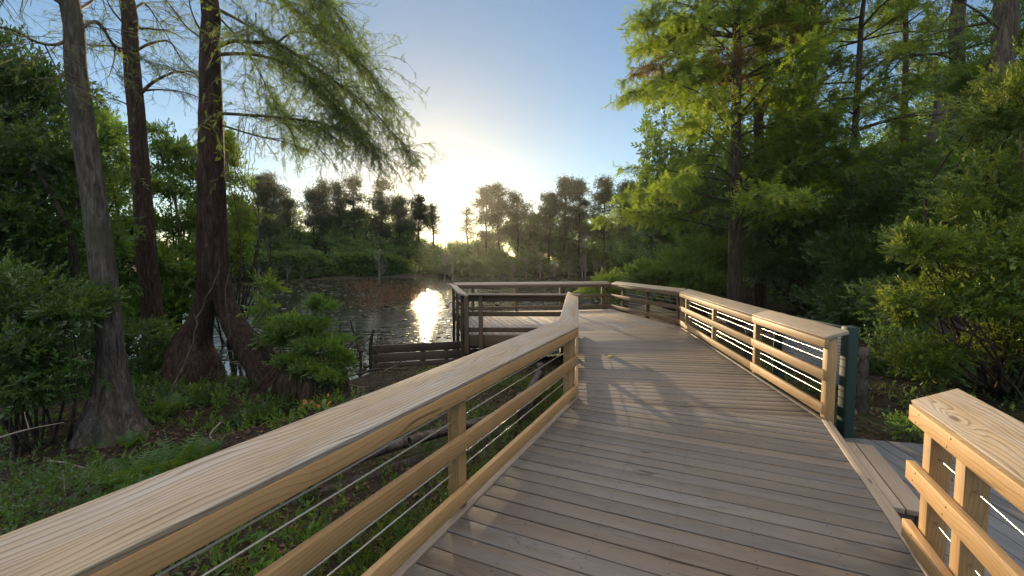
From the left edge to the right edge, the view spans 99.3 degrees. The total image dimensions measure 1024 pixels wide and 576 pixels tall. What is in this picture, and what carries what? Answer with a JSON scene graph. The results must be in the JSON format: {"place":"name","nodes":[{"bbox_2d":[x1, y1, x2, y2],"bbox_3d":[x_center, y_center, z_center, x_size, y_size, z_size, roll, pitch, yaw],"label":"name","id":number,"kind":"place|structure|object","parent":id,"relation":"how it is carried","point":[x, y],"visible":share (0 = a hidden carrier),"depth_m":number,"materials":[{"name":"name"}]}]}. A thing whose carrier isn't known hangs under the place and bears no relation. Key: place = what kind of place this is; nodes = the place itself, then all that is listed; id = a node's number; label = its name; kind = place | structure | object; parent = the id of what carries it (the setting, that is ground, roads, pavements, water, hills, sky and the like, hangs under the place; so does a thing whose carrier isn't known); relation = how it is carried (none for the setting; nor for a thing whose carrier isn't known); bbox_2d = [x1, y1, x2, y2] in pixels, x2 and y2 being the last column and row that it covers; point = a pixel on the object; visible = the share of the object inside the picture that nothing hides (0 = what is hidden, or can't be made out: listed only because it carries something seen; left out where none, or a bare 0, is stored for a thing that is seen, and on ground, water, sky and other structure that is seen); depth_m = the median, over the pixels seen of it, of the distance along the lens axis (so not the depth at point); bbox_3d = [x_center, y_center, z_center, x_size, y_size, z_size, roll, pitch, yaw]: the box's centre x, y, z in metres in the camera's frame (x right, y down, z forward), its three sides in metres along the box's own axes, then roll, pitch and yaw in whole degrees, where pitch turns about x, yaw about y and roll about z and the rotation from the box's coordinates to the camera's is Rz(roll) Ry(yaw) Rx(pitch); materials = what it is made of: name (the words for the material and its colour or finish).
{"place":"outdoors","nodes":[
{"label":"outdoors","id":0,"kind":"place"},
{"bbox_2d":[50,276,628,435],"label":"water","id":1,"kind":"structure","parent":0,"point":[385,318],"depth_m":22.83,"materials":[{"name":"black liquid"}]},
{"bbox_2d":[68,276,621,375],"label":"floating leaves","id":2,"kind":"object","parent":1,"relation":"on","point":[364,355],"visible":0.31,"depth_m":26.46,"materials":[{"name":"plant"}]},
{"bbox_2d":[348,329,400,352],"bbox_3d":[-4.184,1.658,12.736,2.153,0.993,1.332,2,4,25],"label":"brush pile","id":3,"kind":"object","parent":1,"relation":"in","point":[373,343],"visible":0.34,"depth_m":12.84,"materials":[{"name":"brown plant"}]},
{"bbox_2d":[373,248,384,283],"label":"bare tree","id":4,"kind":"object","parent":1,"relation":"in","point":[379,263],"visible":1,"depth_m":46.86,"materials":[{"name":"grey wood"}]},
{"bbox_2d":[335,278,455,309],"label":"reeds","id":5,"kind":"object","parent":1,"relation":"on","point":[408,292],"visible":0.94,"depth_m":31.79,"materials":[{"name":"plant"}]},
{"bbox_2d":[437,254,448,281],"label":"bare tree","id":6,"kind":"object","parent":1,"relation":"in","point":[444,265],"visible":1,"depth_m":51.89,"materials":[{"name":"grey wood"}]},
{"bbox_2d":[446,250,456,280],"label":"bare tree","id":7,"kind":"object","parent":1,"relation":"in","point":[451,264],"visible":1,"depth_m":54.01,"materials":[{"name":"grey wood"}]},
{"bbox_2d":[579,232,590,278],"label":"bare tree","id":8,"kind":"object","parent":1,"relation":"in","point":[584,241],"visible":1,"depth_m":57.63,"materials":[{"name":"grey wood"}]},
{"bbox_2d":[0,262,1023,575],"bbox_3d":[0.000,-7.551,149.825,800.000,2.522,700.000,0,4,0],"label":"ground","id":9,"kind":"structure","parent":0,"point":[552,366],"depth_m":6.11,"materials":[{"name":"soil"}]},
{"bbox_2d":[0,412,63,438],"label":"fallen branch","id":10,"kind":"object","parent":9,"relation":"on","point":[29,428],"visible":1,"depth_m":4.53,"materials":[{"name":"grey wood"}]},
{"bbox_2d":[48,457,90,469],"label":"fallen branch","id":11,"kind":"object","parent":9,"relation":"on","point":[65,463],"visible":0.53,"depth_m":4.32,"materials":[{"name":"brown wood"}]},
{"bbox_2d":[0,248,143,456],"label":"shrub","id":12,"kind":"object","parent":9,"relation":"on","point":[33,358],"visible":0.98,"depth_m":5.16,"materials":[{"name":"green plant"}]},
{"bbox_2d":[0,435,147,535],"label":"shrub","id":13,"kind":"object","parent":9,"relation":"on","point":[36,472],"visible":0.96,"depth_m":3.72,"materials":[{"name":"green plant"}]},
{"bbox_2d":[60,348,94,364],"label":"fallen branch","id":14,"kind":"object","parent":9,"relation":"on","point":[82,358],"visible":0.18,"depth_m":6.75,"materials":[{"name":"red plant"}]},
{"bbox_2d":[0,0,164,448],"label":"cypress tree","id":15,"kind":"object","parent":9,"relation":"on","point":[104,415],"visible":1,"depth_m":5.65,"materials":[{"name":"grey plant"}]},
{"bbox_2d":[0,17,165,332],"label":"broadleaf tree","id":16,"kind":"object","parent":9,"relation":"on","point":[36,167],"visible":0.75,"depth_m":7.14,"materials":[{"name":"green plant"}]},
{"bbox_2d":[49,446,175,491],"bbox_3d":[-4.086,1.914,4.557,0.866,0.313,0.926,0,4,0],"label":"fern","id":17,"kind":"object","parent":9,"relation":"on","point":[116,473],"visible":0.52,"depth_m":4.55,"materials":[{"name":"plant"}]},
{"bbox_2d":[43,98,195,352],"bbox_3d":[-11.392,-1.622,11.589,5.682,7.079,3.855,3,4,34],"label":"broadleaf tree","id":18,"kind":"object","parent":9,"relation":"on","point":[109,121],"visible":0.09,"depth_m":11.42,"materials":[{"name":"green plant"}]},
{"bbox_2d":[107,426,147,447],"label":"fern","id":19,"kind":"object","parent":9,"relation":"on","point":[134,438],"visible":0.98,"depth_m":5.44,"materials":[{"name":"plant"}]},
{"bbox_2d":[53,314,220,399],"bbox_3d":[-7.969,1.334,8.407,3.322,1.661,2.929,0,4,0],"label":"shrub","id":20,"kind":"object","parent":9,"relation":"on","point":[145,367],"visible":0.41,"depth_m":8.52,"materials":[{"name":"green plant"}]},
{"bbox_2d":[107,453,170,490],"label":"fern","id":21,"kind":"object","parent":9,"relation":"on","point":[154,473],"visible":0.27,"depth_m":4.33,"materials":[{"name":"plant"}]},
{"bbox_2d":[34,0,251,360],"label":"cypress tree","id":22,"kind":"object","parent":9,"relation":"on","point":[146,257],"visible":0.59,"depth_m":10.24,"materials":[{"name":"red plant"}]},
{"bbox_2d":[120,424,218,473],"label":"fern","id":23,"kind":"object","parent":9,"relation":"on","point":[179,459],"visible":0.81,"depth_m":4.73,"materials":[{"name":"plant"}]},
{"bbox_2d":[151,388,191,412],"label":"fern","id":24,"kind":"object","parent":9,"relation":"on","point":[167,403],"visible":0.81,"depth_m":6.73,"materials":[{"name":"plant"}]},
{"bbox_2d":[109,117,247,335],"bbox_3d":[-9.621,-1.456,12.091,3.676,6.657,4.533,0,4,0],"label":"broadleaf tree","id":25,"kind":"object","parent":9,"relation":"on","point":[181,280],"visible":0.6,"depth_m":12.09,"materials":[{"name":"green plant"}]},
{"bbox_2d":[181,431,228,460],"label":"fern","id":26,"kind":"object","parent":9,"relation":"on","point":[210,449],"visible":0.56,"depth_m":5.09,"materials":[{"name":"plant"}]},
{"bbox_2d":[133,377,297,429],"bbox_3d":[-5.187,2.035,7.021,3.175,0.796,2.339,0,4,0],"label":"shrub","id":27,"kind":"object","parent":9,"relation":"on","point":[200,398],"visible":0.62,"depth_m":7.27,"materials":[{"name":"green plant"}]},
{"bbox_2d":[209,422,221,444],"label":"fallen branch","id":28,"kind":"object","parent":9,"relation":"on","point":[214,428],"visible":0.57,"depth_m":6.02,"materials":[{"name":"grey wood"}]},
{"bbox_2d":[0,365,435,575],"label":"ground cover","id":29,"kind":"object","parent":9,"relation":"on","point":[259,534],"visible":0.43,"depth_m":5.11,"materials":[{"name":"green plant"}]},
{"bbox_2d":[189,120,274,345],"bbox_3d":[-8.584,-1.634,13.487,2.101,6.963,3.545,-3,5,-41],"label":"broadleaf tree","id":30,"kind":"object","parent":9,"relation":"on","point":[241,252],"visible":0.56,"depth_m":12.97,"materials":[{"name":"green plant"}]},
{"bbox_2d":[236,266,296,377],"bbox_3d":[-4.740,0.840,8.528,0.964,2.533,0.987,1,4,12],"label":"sapling","id":31,"kind":"object","parent":9,"relation":"on","point":[266,287],"visible":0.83,"depth_m":8.46,"materials":[{"name":"green plant"}]},
{"bbox_2d":[246,170,295,246],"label":"pine tree","id":32,"kind":"object","parent":9,"relation":"on","point":[266,186],"visible":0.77,"depth_m":55.92,"materials":[{"name":"green plant"}]},
{"bbox_2d":[127,0,448,389],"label":"cypress tree","id":33,"kind":"object","parent":9,"relation":"on","point":[212,246],"visible":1,"depth_m":8.26,"materials":[{"name":"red plant"}]},
{"bbox_2d":[154,257,220,410],"bbox_3d":[-5.607,0.771,7.206,0.247,2.584,2.527,0,4,-5],"label":"vine","id":34,"kind":"object","parent":33,"relation":"hanging from","point":[195,328],"visible":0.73,"depth_m":7.85,"materials":[{"name":"plant"}]},
{"bbox_2d":[230,118,239,249],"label":"vine","id":35,"kind":"object","parent":33,"relation":"hanging from","point":[234,186],"visible":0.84,"depth_m":8.29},
{"bbox_2d":[232,120,244,245],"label":"vine","id":36,"kind":"object","parent":33,"relation":"hanging from","point":[240,184],"visible":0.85,"depth_m":8.29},
{"bbox_2d":[235,121,245,238],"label":"vine","id":37,"kind":"object","parent":33,"relation":"hanging from","point":[241,178],"visible":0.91,"depth_m":8.30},
{"bbox_2d":[239,123,249,230],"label":"vine","id":38,"kind":"object","parent":33,"relation":"hanging from","point":[244,179],"visible":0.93,"depth_m":8.30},
{"bbox_2d":[243,123,254,226],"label":"vine","id":39,"kind":"object","parent":33,"relation":"hanging from","point":[248,173],"visible":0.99,"depth_m":8.29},
{"bbox_2d":[246,126,258,221],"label":"vine","id":40,"kind":"object","parent":33,"relation":"hanging from","point":[252,174],"visible":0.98,"depth_m":8.29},
{"bbox_2d":[283,261,292,279],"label":"bare tree","id":41,"kind":"object","parent":9,"relation":"on","point":[288,273],"visible":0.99,"depth_m":54.70,"materials":[{"name":"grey wood"}]},
{"bbox_2d":[274,196,304,246],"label":"pine tree","id":42,"kind":"object","parent":9,"relation":"on","point":[289,204],"visible":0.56,"depth_m":59.20,"materials":[{"name":"green plant"}]},
{"bbox_2d":[249,292,362,388],"bbox_3d":[-3.831,1.097,7.994,2.280,2.004,1.865,0,4,0],"label":"shrub","id":43,"kind":"object","parent":9,"relation":"on","point":[293,327],"visible":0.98,"depth_m":7.95,"materials":[{"name":"green plant"}]},
{"bbox_2d":[263,351,353,413],"bbox_3d":[-3.812,1.888,8.030,1.744,1.509,1.783,0,4,0],"label":"shrub","id":44,"kind":"object","parent":9,"relation":"on","point":[281,383],"visible":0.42,"depth_m":7.59,"materials":[{"name":"green plant"}]},
{"bbox_2d":[294,185,331,249],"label":"pine tree","id":45,"kind":"object","parent":9,"relation":"on","point":[317,211],"visible":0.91,"depth_m":61.18,"materials":[{"name":"green plant"}]},
{"bbox_2d":[296,393,332,417],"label":"young plant","id":46,"kind":"object","parent":9,"relation":"on","point":[315,407],"visible":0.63,"depth_m":5.51,"materials":[{"name":"green plant"}]},
{"bbox_2d":[305,176,342,254],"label":"pine tree","id":47,"kind":"object","parent":9,"relation":"on","point":[323,187],"visible":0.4,"depth_m":62.98,"materials":[{"name":"green plant"}]},
{"bbox_2d":[327,178,353,244],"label":"pine tree","id":48,"kind":"object","parent":9,"relation":"on","point":[340,206],"visible":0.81,"depth_m":63.72,"materials":[{"name":"green plant"}]},
{"bbox_2d":[346,320,361,363],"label":"dead sapling","id":49,"kind":"object","parent":9,"relation":"on","point":[358,347],"visible":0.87,"depth_m":10.89,"materials":[{"name":"wood"}]},
{"bbox_2d":[338,174,372,239],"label":"pine tree","id":50,"kind":"object","parent":9,"relation":"on","point":[356,211],"visible":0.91,"depth_m":64.87,"materials":[{"name":"green plant"}]},
{"bbox_2d":[149,369,562,575],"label":"weeds","id":51,"kind":"object","parent":9,"relation":"on","point":[401,530],"visible":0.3,"depth_m":3.95,"materials":[{"name":"plant"}]},
{"bbox_2d":[361,329,374,361],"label":"dead sapling","id":52,"kind":"object","parent":9,"relation":"on","point":[370,339],"visible":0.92,"depth_m":11.09,"materials":[{"name":"wood"}]},
{"bbox_2d":[360,174,407,249],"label":"pine tree","id":53,"kind":"object","parent":9,"relation":"on","point":[382,213],"visible":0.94,"depth_m":66.92,"materials":[{"name":"green plant"}]},
{"bbox_2d":[358,368,409,375],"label":"fallen branch","id":54,"kind":"object","parent":9,"relation":"on","point":[366,371],"visible":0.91,"depth_m":9.66,"materials":[{"name":"wood"}]},
{"bbox_2d":[387,193,420,244],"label":"pine tree","id":55,"kind":"object","parent":9,"relation":"on","point":[402,213],"visible":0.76,"depth_m":68.92,"materials":[{"name":"green plant"}]},
{"bbox_2d":[185,193,639,281],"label":"woodland","id":56,"kind":"object","parent":9,"relation":"on","point":[350,256],"visible":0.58,"depth_m":67.75,"materials":[{"name":"plant"}]},
{"bbox_2d":[288,363,543,504],"bbox_3d":[-0.439,1.866,6.110,0.965,0.681,5.134,2,4,32],"label":"fallen log","id":57,"kind":"object","parent":9,"relation":"on","point":[402,443],"visible":0.28,"depth_m":4.95,"materials":[{"name":"wood"}]},
{"bbox_2d":[400,189,439,270],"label":"pine tree","id":58,"kind":"object","parent":9,"relation":"on","point":[417,202],"visible":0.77,"depth_m":72.56,"materials":[{"name":"green plant"}]},
{"bbox_2d":[372,341,487,368],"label":"retaining wall","id":59,"kind":"structure","parent":9,"relation":"on","point":[424,355],"depth_m":10.50,"materials":[{"name":"brown wood"}]},
{"bbox_2d":[422,199,442,245],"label":"pine tree","id":60,"kind":"object","parent":9,"relation":"on","point":[432,213],"visible":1,"depth_m":71.85,"materials":[{"name":"green plant"}]},
{"bbox_2d":[407,420,480,446],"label":"fallen branch","id":61,"kind":"object","parent":9,"relation":"on","point":[414,439],"visible":0.54,"depth_m":4.83,"materials":[{"name":"wood"}]},
{"bbox_2d":[454,206,477,250],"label":"pine tree","id":62,"kind":"object","parent":9,"relation":"on","point":[466,219],"visible":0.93,"depth_m":72.19,"materials":[{"name":"green plant"}]},
{"bbox_2d":[467,182,508,249],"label":"pine tree","id":63,"kind":"object","parent":9,"relation":"on","point":[486,196],"visible":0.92,"depth_m":71.05,"materials":[{"name":"green plant"}]},
{"bbox_2d":[480,180,514,249],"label":"pine tree","id":64,"kind":"object","parent":9,"relation":"on","point":[500,232],"visible":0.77,"depth_m":71.66,"materials":[{"name":"green plant"}]},
{"bbox_2d":[493,189,535,254],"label":"pine tree","id":65,"kind":"object","parent":9,"relation":"on","point":[516,215],"visible":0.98,"depth_m":70.61,"materials":[{"name":"green plant"}]},
{"bbox_2d":[522,209,551,271],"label":"pine tree","id":66,"kind":"object","parent":9,"relation":"on","point":[533,227],"visible":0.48,"depth_m":72.97,"materials":[{"name":"green plant"}]},
{"bbox_2d":[531,190,564,260],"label":"pine tree","id":67,"kind":"object","parent":9,"relation":"on","point":[550,213],"visible":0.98,"depth_m":68.59,"materials":[{"name":"green plant"}]},
{"bbox_2d":[553,173,582,273],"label":"pine tree","id":68,"kind":"object","parent":9,"relation":"on","point":[563,185],"visible":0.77,"depth_m":68.68,"materials":[{"name":"green plant"}]},
{"bbox_2d":[559,176,595,275],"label":"pine tree","id":69,"kind":"object","parent":9,"relation":"on","point":[579,216],"visible":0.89,"depth_m":67.85,"materials":[{"name":"green plant"}]},
{"bbox_2d":[580,174,621,274],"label":"pine tree","id":70,"kind":"object","parent":9,"relation":"on","point":[605,192],"visible":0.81,"depth_m":64.57,"materials":[{"name":"green plant"}]},
{"bbox_2d":[573,266,635,310],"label":"shrub","id":71,"kind":"object","parent":9,"relation":"on","point":[609,278],"visible":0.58,"depth_m":18.28,"materials":[{"name":"green plant"}]},
{"bbox_2d":[610,174,641,273],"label":"pine tree","id":72,"kind":"object","parent":9,"relation":"on","point":[625,184],"visible":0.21,"depth_m":61.38,"materials":[{"name":"green plant"}]},
{"bbox_2d":[391,309,928,575],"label":"boardwalk","id":73,"kind":"structure","parent":9,"relation":"on","point":[654,448],"depth_m":3.27,"materials":[{"name":"brown wood"}]},
{"bbox_2d":[0,319,577,575],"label":"railing","id":74,"kind":"object","parent":73,"relation":"attached to","point":[152,525],"visible":0.87,"depth_m":1.85,"materials":[{"name":"brown wood"}]},
{"bbox_2d":[449,283,467,357],"bbox_3d":[-1.512,0.921,12.011,0.250,1.910,4.279,-1,4,-11],"label":"railing","id":75,"kind":"object","parent":73,"relation":"attached to","point":[462,294],"visible":0.72,"depth_m":12.17,"materials":[{"name":"brown wood"}]},
{"bbox_2d":[464,293,579,353],"bbox_3d":[0.211,0.801,9.765,2.563,1.380,0.250,0,4,2],"label":"railing","id":76,"kind":"object","parent":73,"relation":"attached to","point":[531,297],"visible":0.77,"depth_m":9.81,"materials":[{"name":"brown wood"}]},
{"bbox_2d":[453,281,610,310],"bbox_3d":[0.734,0.443,14.681,5.386,1.300,0.250,-1,4,-10],"label":"railing","id":77,"kind":"object","parent":73,"relation":"attached to","point":[560,285],"visible":0.59,"depth_m":14.60,"materials":[{"name":"brown wood"}]},
{"bbox_2d":[559,292,578,385],"bbox_3d":[1.052,0.892,7.747,0.252,1.300,4.905,1,4,9],"label":"railing","id":78,"kind":"object","parent":73,"relation":"attached to","point":[569,313],"visible":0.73,"depth_m":6.25,"materials":[{"name":"brown wood"}]},
{"bbox_2d":[611,281,685,325],"bbox_3d":[3.959,0.542,13.150,0.250,1.300,4.007,-1,4,-13],"label":"railing","id":79,"kind":"object","parent":73,"relation":"attached to","point":[649,289],"visible":0.81,"depth_m":12.76,"materials":[{"name":"brown wood"}]},
{"bbox_2d":[678,289,848,424],"bbox_3d":[3.916,1.019,7.943,0.252,1.580,6.766,1,4,9],"label":"railing","id":80,"kind":"object","parent":73,"relation":"attached to","point":[824,337],"visible":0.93,"depth_m":5.81,"materials":[{"name":"brown wood"}]},
{"bbox_2d":[901,388,1023,575],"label":"railing","id":81,"kind":"object","parent":73,"relation":"attached to","point":[982,442],"visible":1,"depth_m":2.09,"materials":[{"name":"brown wood"}]},
{"bbox_2d":[617,230,761,310],"bbox_3d":[7.805,-0.729,18.136,5.974,3.754,5.325,-1,4,-13],"label":"shrub","id":82,"kind":"object","parent":9,"relation":"on","point":[683,269],"visible":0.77,"depth_m":18.04,"materials":[{"name":"green plant"}]},
{"bbox_2d":[600,152,788,291],"bbox_3d":[11.033,-4.059,26.902,8.201,9.320,13.197,-3,5,-41],"label":"broadleaf tree","id":83,"kind":"object","parent":9,"relation":"on","point":[627,257],"visible":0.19,"depth_m":27.94,"materials":[{"name":"green plant"}]},
{"bbox_2d":[589,0,875,320],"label":"cypress tree","id":84,"kind":"object","parent":9,"relation":"on","point":[683,30],"visible":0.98,"depth_m":13.72,"materials":[{"name":"green plant"}]},
{"bbox_2d":[671,0,851,307],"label":"cypress tree","id":85,"kind":"object","parent":9,"relation":"on","point":[760,297],"visible":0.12,"depth_m":18.48,"materials":[{"name":"green plant"}]},
{"bbox_2d":[707,312,869,412],"bbox_3d":[4.860,1.332,8.646,0.525,1.222,4.645,0,4,-3],"label":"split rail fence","id":86,"kind":"object","parent":9,"relation":"on","point":[862,377],"visible":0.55,"depth_m":6.41,"materials":[{"name":"wood"}]},
{"bbox_2d":[702,135,912,316],"bbox_3d":[11.423,-2.041,16.524,8.121,6.671,5.562,2,4,28],"label":"broadleaf tree","id":87,"kind":"object","parent":9,"relation":"on","point":[768,263],"visible":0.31,"depth_m":15.92,"materials":[{"name":"green plant"}]},
{"bbox_2d":[772,312,858,437],"bbox_3d":[3.852,1.415,5.657,0.126,2.045,1.376,0,4,-1],"label":"information sign","id":88,"kind":"object","parent":9,"relation":"on","point":[847,360],"visible":0.42,"depth_m":5.03,"materials":[{"name":"metal"}]},
{"bbox_2d":[630,42,1009,307],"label":"woodland","id":89,"kind":"object","parent":9,"relation":"on","point":[655,153],"visible":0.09,"depth_m":21.60,"materials":[{"name":"green plant"}]},
{"bbox_2d":[693,0,946,307],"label":"cypress tree","id":90,"kind":"object","parent":9,"relation":"on","point":[812,4],"visible":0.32,"depth_m":16.08,"materials":[{"name":"green plant"}]},
{"bbox_2d":[741,0,990,237],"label":"cypress tree","id":91,"kind":"object","parent":9,"relation":"on","point":[874,88],"visible":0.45,"depth_m":13.62,"materials":[{"name":"green plant"}]},
{"bbox_2d":[776,123,972,339],"bbox_3d":[11.055,-1.478,12.272,5.990,6.249,5.239,0,4,0],"label":"broadleaf tree","id":92,"kind":"object","parent":9,"relation":"on","point":[872,198],"visible":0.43,"depth_m":12.28,"materials":[{"name":"green plant"}]},
{"bbox_2d":[737,348,1023,417],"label":"ground cover","id":93,"kind":"object","parent":9,"relation":"on","point":[1006,400],"visible":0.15,"depth_m":7.00,"materials":[{"name":"green plant"}]},
{"bbox_2d":[882,408,923,443],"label":"shrub","id":94,"kind":"object","parent":9,"relation":"on","point":[901,419],"visible":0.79,"depth_m":5.50,"materials":[{"name":"green plant"}]},
{"bbox_2d":[827,0,991,187],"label":"cypress tree","id":95,"kind":"object","parent":9,"relation":"on","point":[897,22],"visible":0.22,"depth_m":18.27,"materials":[{"name":"green plant"}]},
{"bbox_2d":[841,267,989,388],"bbox_3d":[7.569,0.761,8.339,2.462,2.326,2.947,0,4,0],"label":"shrub","id":96,"kind":"object","parent":9,"relation":"on","point":[881,368],"visible":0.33,"depth_m":8.45,"materials":[{"name":"green plant"}]},
{"bbox_2d":[809,0,1023,267],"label":"cypress tree","id":97,"kind":"object","parent":9,"relation":"on","point":[895,51],"visible":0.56,"depth_m":11.71,"materials":[{"name":"green plant"}]},
{"bbox_2d":[897,74,949,266],"bbox_3d":[12.108,-3.512,12.799,1.362,6.686,0.299,0,4,0],"label":"dead tree","id":98,"kind":"object","parent":9,"relation":"on","point":[930,135],"visible":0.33,"depth_m":12.66,"materials":[{"name":"grey wood"}]},
{"bbox_2d":[844,438,1023,575],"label":"deck","id":99,"kind":"structure","parent":9,"relation":"on","point":[1005,535],"depth_m":3.62,"materials":[{"name":"wood"}]},
{"bbox_2d":[847,442,919,527],"bbox_3d":[3.212,1.703,3.839,0.290,0.185,1.300,2,4,25],"label":"step","id":100,"kind":"object","parent":99,"relation":"on","point":[901,497],"visible":0.56,"depth_m":3.63,"materials":[{"name":"brown wood"}]},
{"bbox_2d":[867,35,1023,401],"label":"shrub","id":101,"kind":"object","parent":9,"relation":"on","point":[983,295],"visible":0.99,"depth_m":6.25,"materials":[{"name":"green plant"}]},
{"bbox_2d":[883,0,1023,348],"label":"broadleaf tree","id":102,"kind":"object","parent":9,"relation":"on","point":[965,76],"visible":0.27,"depth_m":9.52,"materials":[{"name":"green plant"}]},
{"bbox_2d":[892,0,1020,187],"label":"cypress tree","id":103,"kind":"object","parent":9,"relation":"on","point":[1004,21],"visible":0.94,"depth_m":8.61,"materials":[{"name":"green plant"}]},
{"bbox_2d":[0,0,1023,258],"label":"sky","id":104,"kind":"structure","parent":0,"point":[517,93],"materials":[{"name":"blue"}]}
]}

